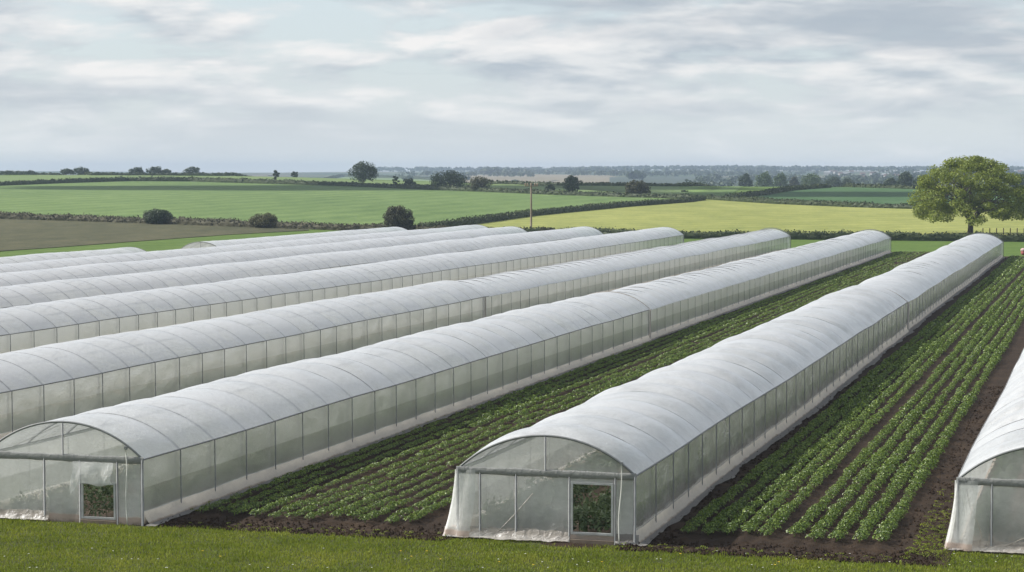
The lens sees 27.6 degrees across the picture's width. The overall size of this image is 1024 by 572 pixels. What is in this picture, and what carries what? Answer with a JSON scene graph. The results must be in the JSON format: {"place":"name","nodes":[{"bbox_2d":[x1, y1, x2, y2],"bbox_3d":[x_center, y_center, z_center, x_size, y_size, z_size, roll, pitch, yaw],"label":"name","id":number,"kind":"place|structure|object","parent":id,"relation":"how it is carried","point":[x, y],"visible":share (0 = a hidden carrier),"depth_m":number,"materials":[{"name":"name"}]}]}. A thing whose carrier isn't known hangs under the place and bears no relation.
{"place":"outdoors","nodes":[
{"label":"outdoors","id":0,"kind":"place"},
{"bbox_2d":[0,219,308,250],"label":"field of brown stubble","id":1,"kind":"structure","parent":0,"point":[17,234],"depth_m":414.39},
{"bbox_2d":[143,208,173,223],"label":"round bush","id":2,"kind":"object","parent":1,"relation":"on","point":[159,215],"visible":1,"depth_m":456.21,"materials":[{"name":"green plant"}]},
{"bbox_2d":[248,212,277,227],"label":"round bush","id":3,"kind":"object","parent":1,"relation":"on","point":[258,221],"visible":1,"depth_m":436.77,"materials":[{"name":"green plant"}]},
{"bbox_2d":[0,181,675,224],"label":"field of green cereal","id":4,"kind":"structure","parent":0,"point":[351,205],"depth_m":638.85,"materials":[{"name":"green plant"}]},
{"bbox_2d":[0,175,685,194],"bbox_3d":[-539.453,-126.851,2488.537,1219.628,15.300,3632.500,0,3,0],"label":"field of pale cereal","id":5,"kind":"structure","parent":0,"point":[660,190],"depth_m":965.19,"materials":[{"name":"green plant"}]},
{"bbox_2d":[0,517,1023,571],"bbox_3d":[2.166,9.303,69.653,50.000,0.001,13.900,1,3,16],"label":"lawn","id":6,"kind":"structure","parent":0,"point":[476,559],"depth_m":71.16,"materials":[{"name":"green plant"}]},
{"bbox_2d":[541,542,613,547],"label":"soil patch","id":7,"kind":"object","parent":6,"relation":"on","point":[570,544],"visible":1,"depth_m":73.20,"materials":[{"name":"brown soil"}]},
{"bbox_2d":[573,503,598,531],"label":"bushy plant","id":8,"kind":"object","parent":6,"relation":"on","point":[575,513],"visible":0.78,"depth_m":74.45,"materials":[{"name":"green plant"}]},
{"bbox_2d":[573,496,602,529],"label":"bushy plant","id":9,"kind":"object","parent":6,"relation":"on","point":[574,506],"visible":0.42,"depth_m":75.67,"materials":[{"name":"green plant"}]},
{"bbox_2d":[573,498,603,531],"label":"bushy plant","id":10,"kind":"object","parent":6,"relation":"on","point":[587,511],"visible":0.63,"depth_m":75.02,"materials":[{"name":"green plant"}]},
{"bbox_2d":[575,497,605,527],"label":"bushy plant","id":11,"kind":"object","parent":6,"relation":"on","point":[594,511],"visible":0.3,"depth_m":76.36,"materials":[{"name":"green plant"}]},
{"bbox_2d":[593,501,610,529],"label":"bushy plant","id":12,"kind":"object","parent":6,"relation":"on","point":[605,506],"visible":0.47,"depth_m":74.87,"materials":[{"name":"green plant"}]},
{"bbox_2d":[988,508,1002,528],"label":"bushy plant","id":13,"kind":"object","parent":6,"relation":"on","point":[997,513],"visible":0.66,"depth_m":72.35,"materials":[{"name":"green plant"}]},
{"bbox_2d":[0,170,1023,478],"bbox_3d":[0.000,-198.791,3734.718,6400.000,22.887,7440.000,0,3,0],"label":"ground","id":14,"kind":"structure","parent":0,"point":[1012,248],"depth_m":378.90,"materials":[{"name":"green plant"}]},
{"bbox_2d":[60,168,72,174],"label":"skyline tree","id":15,"kind":"object","parent":14,"relation":"on","point":[66,171],"visible":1,"depth_m":1164.55,"materials":[{"name":"green plant"}]},
{"bbox_2d":[0,247,146,263],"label":"polytunnel","id":16,"kind":"structure","parent":14,"relation":"on","point":[42,257],"depth_m":239.51,"materials":[{"name":"plastic"}]},
{"bbox_2d":[71,167,89,174],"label":"skyline tree","id":17,"kind":"object","parent":14,"relation":"on","point":[82,170],"visible":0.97,"depth_m":1164.71,"materials":[{"name":"green plant"}]},
{"bbox_2d":[128,167,144,172],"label":"skyline tree","id":18,"kind":"object","parent":14,"relation":"on","point":[138,169],"visible":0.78,"depth_m":1163.91,"materials":[{"name":"green plant"}]},
{"bbox_2d":[146,166,161,172],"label":"skyline tree","id":19,"kind":"object","parent":14,"relation":"on","point":[157,169],"visible":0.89,"depth_m":1164.53,"materials":[{"name":"green plant"}]},
{"bbox_2d":[182,166,199,172],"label":"skyline tree","id":20,"kind":"object","parent":14,"relation":"on","point":[192,169],"visible":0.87,"depth_m":1164.65,"materials":[{"name":"green plant"}]},
{"bbox_2d":[0,211,415,229],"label":"hedge","id":21,"kind":"object","parent":14,"relation":"on","point":[183,220],"visible":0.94,"depth_m":450.76,"materials":[{"name":"green plant"}]},
{"bbox_2d":[0,225,487,272],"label":"polytunnel","id":22,"kind":"structure","parent":14,"relation":"on","point":[60,263],"depth_m":253.25,"materials":[{"name":"translucent polythene plastic film"},{"name":"galvanised steel"}]},
{"bbox_2d":[0,226,526,286],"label":"polytunnel","id":23,"kind":"structure","parent":14,"relation":"on","point":[64,273],"depth_m":236.76,"materials":[{"name":"translucent polythene plastic film"},{"name":"galvanised steel"}]},
{"bbox_2d":[181,227,406,248],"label":"polytunnel","id":24,"kind":"structure","parent":14,"relation":"on","point":[201,244],"depth_m":303.81,"materials":[{"name":"translucent polythene plastic film"},{"name":"galvanised steel"}]},
{"bbox_2d":[0,226,602,307],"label":"polytunnel","id":25,"kind":"structure","parent":14,"relation":"on","point":[27,294],"depth_m":212.83,"materials":[{"name":"translucent polythene plastic film"},{"name":"galvanised steel"}]},
{"bbox_2d":[0,227,683,353],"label":"polytunnel","id":26,"kind":"structure","parent":14,"relation":"on","point":[22,327],"depth_m":181.07,"materials":[{"name":"translucent polythene plastic film"},{"name":"galvanised steel"}]},
{"bbox_2d":[0,176,701,198],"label":"hedge","id":27,"kind":"object","parent":14,"relation":"on","point":[346,183],"visible":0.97,"depth_m":842.15,"materials":[{"name":"green plant"}]},
{"bbox_2d":[346,160,378,182],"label":"oak tree","id":28,"kind":"object","parent":14,"relation":"on","point":[368,172],"visible":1,"depth_m":874.39,"materials":[{"name":"green plant"}]},
{"bbox_2d":[0,228,790,438],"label":"polytunnel","id":29,"kind":"structure","parent":14,"relation":"on","point":[44,383],"depth_m":137.29,"materials":[{"name":"translucent polythene plastic film"},{"name":"galvanised steel"}]},
{"bbox_2d":[37,303,1023,505],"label":"tunnel crop","id":30,"kind":"object","parent":29,"relation":"in","point":[599,465],"visible":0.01,"depth_m":86.38,"materials":[{"name":"green plant"}]},
{"bbox_2d":[382,205,414,228],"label":"round bush","id":31,"kind":"object","parent":14,"relation":"on","point":[403,219],"visible":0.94,"depth_m":417.89,"materials":[{"name":"green plant"}]},
{"bbox_2d":[403,178,415,184],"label":"tree","id":32,"kind":"object","parent":14,"relation":"on","point":[409,181],"visible":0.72,"depth_m":831.46,"materials":[{"name":"green plant"}]},
{"bbox_2d":[0,229,891,525],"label":"polytunnel","id":33,"kind":"structure","parent":14,"relation":"on","point":[182,451],"depth_m":98.03,"materials":[{"name":"translucent polythene plastic film"},{"name":"galvanised steel"}]},
{"bbox_2d":[87,498,109,516],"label":"bushy plant","id":34,"kind":"object","parent":33,"relation":"in","point":[92,510],"visible":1,"depth_m":78.56,"materials":[{"name":"green plant"}]},
{"bbox_2d":[95,492,113,515],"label":"bushy plant","id":35,"kind":"object","parent":33,"relation":"in","point":[109,505],"visible":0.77,"depth_m":79.17,"materials":[{"name":"green plant"}]},
{"bbox_2d":[429,170,467,186],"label":"spreading tree","id":36,"kind":"object","parent":14,"relation":"on","point":[456,180],"visible":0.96,"depth_m":777.74,"materials":[{"name":"green plant"}]},
{"bbox_2d":[415,224,528,229],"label":"hedge","id":37,"kind":"object","parent":14,"relation":"on","point":[424,227],"visible":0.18,"depth_m":414.00,"materials":[{"name":"green plant"}]},
{"bbox_2d":[466,176,492,189],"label":"spreading tree","id":38,"kind":"object","parent":14,"relation":"on","point":[477,182],"visible":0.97,"depth_m":754.59,"materials":[{"name":"green plant"}]},
{"bbox_2d":[0,164,1023,185],"bbox_3d":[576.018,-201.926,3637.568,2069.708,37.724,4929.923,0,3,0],"label":"distant woodland","id":39,"kind":"object","parent":14,"relation":"on","point":[639,172],"visible":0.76,"depth_m":3915.13,"materials":[{"name":"green plant"}]},
{"bbox_2d":[525,183,537,226],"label":"utility pole","id":40,"kind":"object","parent":14,"relation":"on","point":[530,201],"visible":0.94,"depth_m":420.57,"materials":[{"name":"brown wood"}]},
{"bbox_2d":[77,172,1011,190],"bbox_3d":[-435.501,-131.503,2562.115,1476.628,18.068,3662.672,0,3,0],"label":"hedge","id":41,"kind":"object","parent":14,"relation":"on","point":[879,185],"visible":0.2,"depth_m":886.87,"materials":[{"name":"green plant"}]},
{"bbox_2d":[538,226,552,230],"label":"round bush","id":42,"kind":"object","parent":14,"relation":"on","point":[543,228],"visible":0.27,"depth_m":395.73,"materials":[{"name":"green plant"}]},
{"bbox_2d":[544,183,554,189],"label":"tree","id":43,"kind":"object","parent":14,"relation":"on","point":[549,186],"visible":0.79,"depth_m":733.38,"materials":[{"name":"green plant"}]},
{"bbox_2d":[412,195,705,226],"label":"hedge","id":44,"kind":"object","parent":14,"relation":"on","point":[486,218],"visible":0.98,"depth_m":518.37,"materials":[{"name":"green plant"}]},
{"bbox_2d":[562,175,582,191],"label":"oak tree","id":45,"kind":"object","parent":14,"relation":"on","point":[571,183],"visible":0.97,"depth_m":711.92,"materials":[{"name":"green plant"}]},
{"bbox_2d":[573,489,580,505],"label":"bushy plant","id":46,"kind":"object","parent":14,"relation":"on","point":[574,492],"visible":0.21,"depth_m":80.83,"materials":[{"name":"green plant"}]},
{"bbox_2d":[573,484,585,503],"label":"bushy plant","id":47,"kind":"object","parent":14,"relation":"on","point":[580,495],"visible":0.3,"depth_m":81.19,"materials":[{"name":"green plant"}]},
{"bbox_2d":[569,466,592,496],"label":"bushy plant","id":48,"kind":"object","parent":14,"relation":"on","point":[585,491],"visible":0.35,"depth_m":82.05,"materials":[{"name":"green plant"}]},
{"bbox_2d":[578,491,610,517],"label":"bushy plant","id":49,"kind":"object","parent":14,"relation":"on","point":[601,500],"visible":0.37,"depth_m":77.46,"materials":[{"name":"green plant"}]},
{"bbox_2d":[624,180,650,194],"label":"round bush","id":50,"kind":"object","parent":14,"relation":"on","point":[636,187],"visible":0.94,"depth_m":677.45,"materials":[{"name":"green plant"}]},
{"bbox_2d":[443,233,1004,545],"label":"polytunnel","id":51,"kind":"structure","parent":14,"relation":"on","point":[679,438],"depth_m":89.45,"materials":[{"name":"translucent plastic film"},{"name":"steel"}]},
{"bbox_2d":[593,508,610,532],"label":"bushy plant","id":52,"kind":"object","parent":51,"relation":"in","point":[602,516],"visible":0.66,"depth_m":74.09,"materials":[{"name":"green plant"}]},
{"bbox_2d":[593,491,610,510],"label":"bushy plant","id":53,"kind":"object","parent":51,"relation":"in","point":[605,502],"visible":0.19,"depth_m":78.71,"materials":[{"name":"green plant"}]},
{"bbox_2d":[738,173,752,186],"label":"valley tree","id":54,"kind":"object","parent":14,"relation":"on","point":[745,180],"visible":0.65,"depth_m":1246.85,"materials":[{"name":"green plant"}]},
{"bbox_2d":[754,171,773,186],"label":"valley tree","id":55,"kind":"object","parent":14,"relation":"on","point":[764,180],"visible":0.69,"depth_m":1286.77,"materials":[{"name":"green plant"}]},
{"bbox_2d":[525,226,1023,241],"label":"hedge","id":56,"kind":"object","parent":14,"relation":"on","point":[894,235],"visible":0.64,"depth_m":385.20,"materials":[{"name":"green plant"}]},
{"bbox_2d":[725,183,831,196],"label":"hedge","id":57,"kind":"object","parent":14,"relation":"on","point":[768,191],"visible":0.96,"depth_m":736.48,"materials":[{"name":"green plant"}]},
{"bbox_2d":[773,172,789,186],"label":"valley tree","id":58,"kind":"object","parent":14,"relation":"on","point":[779,179],"visible":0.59,"depth_m":1326.63,"materials":[{"name":"green plant"}]},
{"bbox_2d":[788,176,799,185],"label":"valley tree","id":59,"kind":"object","parent":14,"relation":"on","point":[793,181],"visible":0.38,"depth_m":1366.76,"materials":[{"name":"green plant"}]},
{"bbox_2d":[801,173,822,184],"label":"valley tree","id":60,"kind":"object","parent":14,"relation":"on","point":[807,179],"visible":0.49,"depth_m":1246.57,"materials":[{"name":"green plant"}]},
{"bbox_2d":[823,175,843,186],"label":"valley tree","id":61,"kind":"object","parent":14,"relation":"on","point":[834,181],"visible":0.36,"depth_m":1286.26,"materials":[{"name":"green plant"}]},
{"bbox_2d":[842,177,853,184],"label":"valley tree","id":62,"kind":"object","parent":14,"relation":"on","point":[848,180],"visible":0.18,"depth_m":1326.14,"materials":[{"name":"green plant"}]},
{"bbox_2d":[704,194,1023,210],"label":"hedge","id":63,"kind":"object","parent":14,"relation":"on","point":[790,201],"visible":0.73,"depth_m":590.49,"materials":[{"name":"green plant"}]},
{"bbox_2d":[883,177,896,185],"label":"valley tree","id":64,"kind":"object","parent":14,"relation":"on","point":[891,181],"visible":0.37,"depth_m":1096.76,"materials":[{"name":"green plant"}]},
{"bbox_2d":[896,171,914,185],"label":"valley tree","id":65,"kind":"object","parent":14,"relation":"on","point":[905,177],"visible":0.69,"depth_m":1071.30,"materials":[{"name":"green plant"}]},
{"bbox_2d":[944,349,1023,552],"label":"polytunnel","id":66,"kind":"structure","parent":14,"relation":"on","point":[977,495],"depth_m":72.08,"materials":[{"name":"translucent plastic film"},{"name":"steel"}]},
{"bbox_2d":[988,461,1010,478],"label":"bushy plant","id":67,"kind":"object","parent":66,"relation":"in","point":[1001,470],"visible":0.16,"depth_m":80.49,"materials":[{"name":"green plant"}]},
{"bbox_2d":[1009,174,1023,187],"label":"valley tree","id":68,"kind":"object","parent":14,"relation":"on","point":[1022,183],"visible":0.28,"depth_m":1071.51,"materials":[{"name":"green plant"}]},
{"bbox_2d":[0,0,1023,172],"label":"sky","id":69,"kind":"structure","parent":0,"point":[236,86],"materials":[{"name":"grey"}]},
{"bbox_2d":[144,251,928,540],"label":"soil","id":70,"kind":"structure","parent":0,"point":[440,515],"depth_m":88.49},
{"bbox_2d":[358,514,371,521],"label":"crop plant","id":71,"kind":"object","parent":70,"relation":"on","point":[366,517],"visible":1,"depth_m":77.23,"materials":[{"name":"green plant"}]},
{"bbox_2d":[404,515,417,521],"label":"crop plant","id":72,"kind":"object","parent":70,"relation":"on","point":[406,517],"visible":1,"depth_m":77.23,"materials":[{"name":"green plant"}]},
{"bbox_2d":[190,395,953,561],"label":"weeds","id":73,"kind":"object","parent":70,"relation":"on","point":[925,548],"visible":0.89,"depth_m":74.22,"materials":[{"name":"green plant"}]},
{"bbox_2d":[147,381,1004,565],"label":"soil clods","id":74,"kind":"object","parent":70,"relation":"on","point":[626,548],"visible":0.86,"depth_m":75.59,"materials":[{"name":"brown soil"}]},
{"bbox_2d":[463,174,614,182],"bbox_3d":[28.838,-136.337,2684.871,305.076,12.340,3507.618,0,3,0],"label":"field","id":75,"kind":"structure","parent":0,"point":[554,178],"depth_m":3165.94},
{"bbox_2d":[610,177,738,182],"bbox_3d":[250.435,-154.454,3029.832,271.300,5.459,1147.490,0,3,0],"label":"field of dark crop","id":76,"kind":"structure","parent":0,"point":[653,179],"depth_m":2985.99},
{"bbox_2d":[678,186,745,195],"bbox_3d":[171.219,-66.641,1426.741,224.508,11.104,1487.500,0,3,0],"label":"field of green","id":77,"kind":"structure","parent":0,"point":[714,190],"depth_m":783.96,"materials":[{"name":"green plant"}]},
{"bbox_2d":[474,199,1023,234],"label":"field of yellow meadow","id":78,"kind":"structure","parent":0,"point":[706,215],"depth_m":483.58,"materials":[{"name":"yellow plant"}]},
{"bbox_2d":[907,155,1023,233],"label":"broad tree","id":79,"kind":"object","parent":78,"relation":"on","point":[934,205],"visible":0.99,"depth_m":398.49,"materials":[{"name":"green plant"}]},
{"bbox_2d":[627,256,1023,566],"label":"soil","id":80,"kind":"structure","parent":0,"point":[999,374],"depth_m":88.71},
{"bbox_2d":[212,251,1023,508],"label":"leafy crop rows","id":81,"kind":"object","parent":80,"relation":"on","point":[931,344],"visible":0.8,"depth_m":111.96,"materials":[{"name":"green plant"}]},
{"bbox_2d":[680,526,695,533],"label":"crop plant","id":82,"kind":"object","parent":80,"relation":"on","point":[689,527],"visible":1,"depth_m":74.91,"materials":[{"name":"green plant"}]},
{"bbox_2d":[703,522,718,529],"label":"crop plant","id":83,"kind":"object","parent":80,"relation":"on","point":[710,524],"visible":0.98,"depth_m":75.15,"materials":[{"name":"green plant"}]},
{"bbox_2d":[703,504,718,509],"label":"crop plant","id":84,"kind":"object","parent":80,"relation":"on","point":[709,506],"visible":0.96,"depth_m":79.22,"materials":[{"name":"green plant"}]},
{"bbox_2d":[709,498,724,505],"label":"crop plant","id":85,"kind":"object","parent":80,"relation":"on","point":[717,500],"visible":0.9,"depth_m":80.55,"materials":[{"name":"green plant"}]},
{"bbox_2d":[711,517,725,525],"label":"crop plant","id":86,"kind":"object","parent":80,"relation":"on","point":[719,519],"visible":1,"depth_m":76.46,"materials":[{"name":"green plant"}]},
{"bbox_2d":[719,526,733,534],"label":"crop plant","id":87,"kind":"object","parent":80,"relation":"on","point":[726,531],"visible":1,"depth_m":74.55,"materials":[{"name":"green plant"}]},
{"bbox_2d":[718,524,736,531],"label":"crop plant","id":88,"kind":"object","parent":80,"relation":"on","point":[730,527],"visible":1,"depth_m":74.83,"materials":[{"name":"green plant"}]},
{"bbox_2d":[737,508,755,514],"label":"crop plant","id":89,"kind":"object","parent":80,"relation":"on","point":[747,510],"visible":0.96,"depth_m":78.41,"materials":[{"name":"green plant"}]},
{"bbox_2d":[741,525,755,533],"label":"crop plant","id":90,"kind":"object","parent":80,"relation":"on","point":[749,530],"visible":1,"depth_m":74.80,"materials":[{"name":"green plant"}]},
{"bbox_2d":[746,500,760,509],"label":"crop plant","id":91,"kind":"object","parent":80,"relation":"on","point":[749,503],"visible":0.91,"depth_m":80.22,"materials":[{"name":"green plant"}]},
{"bbox_2d":[759,529,773,535],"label":"crop plant","id":92,"kind":"object","parent":80,"relation":"on","point":[765,533],"visible":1,"depth_m":74.36,"materials":[{"name":"green plant"}]},
{"bbox_2d":[762,502,778,507],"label":"crop plant","id":93,"kind":"object","parent":80,"relation":"on","point":[772,505],"visible":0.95,"depth_m":79.50,"materials":[{"name":"green plant"}]},
{"bbox_2d":[762,523,781,528],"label":"crop plant","id":94,"kind":"object","parent":80,"relation":"on","point":[770,524],"visible":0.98,"depth_m":75.34,"materials":[{"name":"green plant"}]},
{"bbox_2d":[782,502,797,508],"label":"crop plant","id":95,"kind":"object","parent":80,"relation":"on","point":[788,504],"visible":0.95,"depth_m":79.83,"materials":[{"name":"green plant"}]},
{"bbox_2d":[786,526,801,536],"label":"crop plant","id":96,"kind":"object","parent":80,"relation":"on","point":[791,531],"visible":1,"depth_m":74.19,"materials":[{"name":"green plant"}]},
{"bbox_2d":[801,516,814,520],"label":"crop plant","id":97,"kind":"object","parent":80,"relation":"on","point":[808,519],"visible":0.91,"depth_m":76.78,"materials":[{"name":"green plant"}]},
{"bbox_2d":[805,532,823,541],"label":"crop plant","id":98,"kind":"object","parent":80,"relation":"on","point":[813,534],"visible":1,"depth_m":73.31,"materials":[{"name":"green plant"}]},
{"bbox_2d":[811,522,829,527],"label":"crop plant","id":99,"kind":"object","parent":80,"relation":"on","point":[822,525],"visible":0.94,"depth_m":74.99,"materials":[{"name":"green plant"}]},
{"bbox_2d":[827,531,843,541],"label":"crop plant","id":100,"kind":"object","parent":80,"relation":"on","point":[837,534],"visible":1,"depth_m":73.22,"materials":[{"name":"green plant"}]},
{"bbox_2d":[852,534,867,541],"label":"crop plant","id":101,"kind":"object","parent":80,"relation":"on","point":[859,536],"visible":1,"depth_m":73.10,"materials":[{"name":"green plant"}]},
{"bbox_2d":[853,530,868,539],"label":"crop plant","id":102,"kind":"object","parent":80,"relation":"on","point":[864,533],"visible":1,"depth_m":73.50,"materials":[{"name":"green plant"}]},
{"bbox_2d":[871,502,889,508],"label":"crop plant","id":103,"kind":"object","parent":80,"relation":"on","point":[883,503],"visible":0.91,"depth_m":79.88,"materials":[{"name":"green plant"}]},
{"bbox_2d":[872,534,890,541],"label":"crop plant","id":104,"kind":"object","parent":80,"relation":"on","point":[878,536],"visible":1,"depth_m":73.00,"materials":[{"name":"green plant"}]},
{"bbox_2d":[873,528,892,533],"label":"crop plant","id":105,"kind":"object","parent":80,"relation":"on","point":[884,530],"visible":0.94,"depth_m":74.03,"materials":[{"name":"green plant"}]},
{"bbox_2d":[758,187,1017,204],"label":"field of deep green","id":106,"kind":"structure","parent":0,"point":[880,195],"depth_m":697.82,"materials":[{"name":"green plant"}]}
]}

